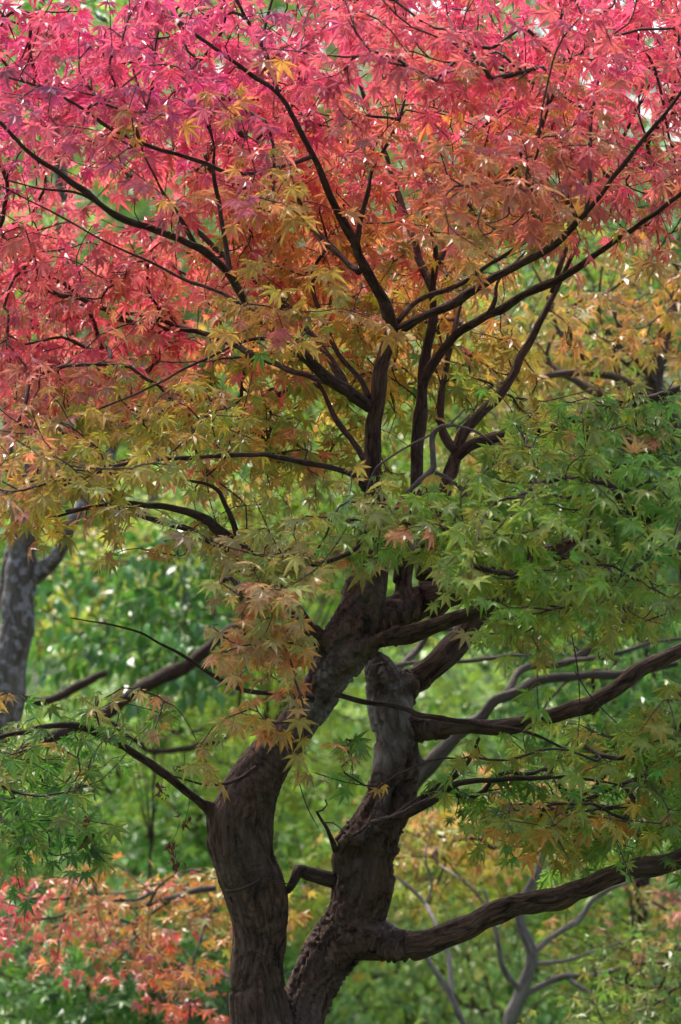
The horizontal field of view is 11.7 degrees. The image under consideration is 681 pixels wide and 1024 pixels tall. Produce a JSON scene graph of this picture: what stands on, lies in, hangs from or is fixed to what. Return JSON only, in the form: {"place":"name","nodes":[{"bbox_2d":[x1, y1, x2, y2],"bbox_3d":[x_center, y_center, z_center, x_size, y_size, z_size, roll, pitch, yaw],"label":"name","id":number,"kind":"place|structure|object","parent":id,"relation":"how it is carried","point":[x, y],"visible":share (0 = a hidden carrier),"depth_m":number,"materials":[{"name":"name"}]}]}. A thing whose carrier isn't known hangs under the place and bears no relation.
{"place":"outdoors","nodes":[
{"label":"outdoors","id":0,"kind":"place"},
{"bbox_2d":[0,158,680,1023],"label":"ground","id":1,"kind":"structure","parent":0,"point":[34,682],"depth_m":21.53,"materials":[{"name":"green plant"}]},
{"bbox_2d":[0,811,31,949],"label":"slope tree","id":2,"kind":"object","parent":1,"relation":"on","point":[12,868],"visible":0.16,"depth_m":15.54,"materials":[{"name":"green plant"}]},
{"bbox_2d":[0,358,271,706],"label":"slope tree","id":3,"kind":"object","parent":1,"relation":"on","point":[121,451],"visible":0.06,"depth_m":17.32,"materials":[{"name":"green plant"}]},
{"bbox_2d":[0,0,272,823],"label":"pale barked tree","id":4,"kind":"object","parent":1,"relation":"on","point":[21,578],"visible":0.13,"depth_m":10.76,"materials":[{"name":"grey plant"}]},
{"bbox_2d":[0,0,279,656],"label":"slope tree","id":5,"kind":"object","parent":1,"relation":"on","point":[93,2],"depth_m":21.57,"materials":[{"name":"green plant"}]},
{"bbox_2d":[0,883,293,1023],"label":"shrub","id":6,"kind":"object","parent":1,"relation":"on","point":[48,995],"visible":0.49,"depth_m":11.69,"materials":[{"name":"green plant"}]},
{"bbox_2d":[0,48,293,765],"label":"slope tree","id":7,"kind":"object","parent":1,"relation":"on","point":[122,210],"visible":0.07,"depth_m":18.59,"materials":[{"name":"green plant"}]},
{"bbox_2d":[0,544,307,968],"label":"camellia shrub","id":8,"kind":"object","parent":1,"relation":"on","point":[168,633],"visible":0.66,"depth_m":12.12,"materials":[{"name":"green plant"}]},
{"bbox_2d":[0,498,307,756],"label":"evergreen tree","id":9,"kind":"object","parent":1,"relation":"on","point":[169,675],"visible":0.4,"depth_m":11.99,"materials":[{"name":"green plant"}]},
{"bbox_2d":[0,607,313,971],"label":"slope tree","id":10,"kind":"object","parent":1,"relation":"on","point":[114,685],"visible":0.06,"depth_m":15.45,"materials":[{"name":"green plant"}]},
{"bbox_2d":[0,850,330,1023],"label":"maple tree","id":11,"kind":"object","parent":1,"relation":"on","point":[162,897],"visible":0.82,"depth_m":10.09,"materials":[{"name":"orange plant"}]},
{"bbox_2d":[0,199,384,714],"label":"slope tree","id":12,"kind":"object","parent":1,"relation":"on","point":[183,261],"visible":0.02,"depth_m":19.35,"materials":[{"name":"green plant"}]},
{"bbox_2d":[0,805,468,1023],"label":"slope tree","id":13,"kind":"object","parent":1,"relation":"on","point":[290,952],"visible":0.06,"depth_m":14.36,"materials":[{"name":"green plant"}]},
{"bbox_2d":[0,431,471,872],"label":"maple tree","id":14,"kind":"object","parent":1,"relation":"on","point":[210,712],"visible":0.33,"depth_m":12.88,"materials":[{"name":"green plant"}]},
{"bbox_2d":[95,0,448,247],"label":"slope tree","id":15,"kind":"object","parent":1,"relation":"on","point":[278,5],"visible":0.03,"depth_m":22.16,"materials":[{"name":"green plant"}]},
{"bbox_2d":[50,449,502,783],"bbox_3d":[-0.236,0.697,16.776,2.431,2.309,3.353,0,-4,0],"label":"slope tree","id":16,"kind":"object","parent":1,"relation":"on","point":[361,680],"visible":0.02,"depth_m":16.38,"materials":[{"name":"green plant"}]},
{"bbox_2d":[0,647,571,910],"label":"maple tree","id":17,"kind":"object","parent":1,"relation":"on","point":[137,842],"visible":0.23,"depth_m":13.71,"materials":[{"name":"green plant"}]},
{"bbox_2d":[91,614,566,964],"bbox_3d":[0.157,1.589,15.818,2.706,2.233,3.112,0,-4,0],"label":"slope tree","id":18,"kind":"object","parent":1,"relation":"on","point":[487,693],"visible":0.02,"depth_m":15.31,"materials":[{"name":"green plant"}]},
{"bbox_2d":[136,70,525,617],"bbox_3d":[-0.111,-0.788,20.420,2.690,4.047,2.639,0,-4,0],"label":"slope tree","id":19,"kind":"object","parent":1,"relation":"on","point":[397,164],"visible":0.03,"depth_m":19.96,"materials":[{"name":"green plant"}]},
{"bbox_2d":[0,0,680,1023],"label":"maple tree","id":20,"kind":"object","parent":1,"relation":"on","point":[508,554],"visible":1,"depth_m":7.73,"materials":[{"name":"red plant"}]},
{"bbox_2d":[0,569,680,1023],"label":"ground cover","id":21,"kind":"object","parent":1,"relation":"on","point":[54,669],"visible":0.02,"depth_m":17.18,"materials":[{"name":"green plant"}]},
{"bbox_2d":[132,296,674,719],"bbox_3d":[0.415,0.793,12.713,2.358,3.293,2.067,0,-4,0],"label":"maple tree","id":22,"kind":"object","parent":1,"relation":"on","point":[387,451],"visible":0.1,"depth_m":12.63,"materials":[{"name":"green plant"}]},
{"bbox_2d":[266,0,587,135],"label":"slope tree","id":23,"kind":"object","parent":1,"relation":"on","point":[418,13],"visible":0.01,"depth_m":22.36,"materials":[{"name":"green plant"}]},
{"bbox_2d":[174,767,680,984],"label":"maple tree","id":24,"kind":"object","parent":1,"relation":"on","point":[300,902],"visible":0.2,"depth_m":12.65,"materials":[{"name":"green plant"}]},
{"bbox_2d":[218,5,650,646],"bbox_3d":[0.567,-1.083,20.791,2.701,4.439,3.247,0,-4,0],"label":"slope tree","id":25,"kind":"object","parent":1,"relation":"on","point":[370,77],"visible":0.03,"depth_m":20.41,"materials":[{"name":"green plant"}]},
{"bbox_2d":[195,233,680,1008],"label":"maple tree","id":26,"kind":"object","parent":1,"relation":"on","point":[201,327],"visible":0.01,"depth_m":14.52,"materials":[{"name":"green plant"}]},
{"bbox_2d":[284,875,674,1023],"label":"shrub","id":27,"kind":"object","parent":1,"relation":"on","point":[419,982],"visible":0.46,"depth_m":13.18,"materials":[{"name":"green plant"}]},
{"bbox_2d":[280,312,680,751],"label":"slope tree","id":28,"kind":"object","parent":1,"relation":"on","point":[396,420],"visible":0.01,"depth_m":17.64,"materials":[{"name":"green plant"}]},
{"bbox_2d":[288,751,680,1023],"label":"maple tree","id":29,"kind":"object","parent":1,"relation":"on","point":[665,962],"visible":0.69,"depth_m":10.63,"materials":[{"name":"yellow plant"}]},
{"bbox_2d":[329,792,680,1023],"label":"slope tree","id":30,"kind":"object","parent":1,"relation":"on","point":[536,924],"visible":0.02,"depth_m":14.12,"materials":[{"name":"green plant"}]},
{"bbox_2d":[367,94,680,566],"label":"slope tree","id":31,"kind":"object","parent":1,"relation":"on","point":[677,236],"visible":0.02,"depth_m":18.30,"materials":[{"name":"green plant"}]},
{"bbox_2d":[395,223,680,854],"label":"maple tree","id":32,"kind":"object","parent":1,"relation":"on","point":[658,352],"visible":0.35,"depth_m":9.92,"materials":[{"name":"yellow plant"}]},
{"bbox_2d":[412,657,680,1019],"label":"slope tree","id":33,"kind":"object","parent":1,"relation":"on","point":[667,845],"visible":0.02,"depth_m":15.31,"materials":[{"name":"green plant"}]},
{"bbox_2d":[419,209,680,1020],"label":"maple tree","id":34,"kind":"object","parent":1,"relation":"on","point":[645,687],"visible":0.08,"depth_m":12.84,"materials":[{"name":"green plant"}]},
{"bbox_2d":[422,462,680,736],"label":"slope tree","id":35,"kind":"object","parent":1,"relation":"on","point":[524,677],"visible":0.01,"depth_m":16.69,"materials":[{"name":"green plant"}]},
{"bbox_2d":[447,0,680,373],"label":"slope tree","id":36,"kind":"object","parent":1,"relation":"on","point":[648,42],"visible":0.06,"depth_m":22.25,"materials":[{"name":"green plant"}]},
{"bbox_2d":[0,0,680,155],"label":"sky","id":37,"kind":"structure","parent":0,"point":[642,112],"materials":[{"name":"white"}]}
]}

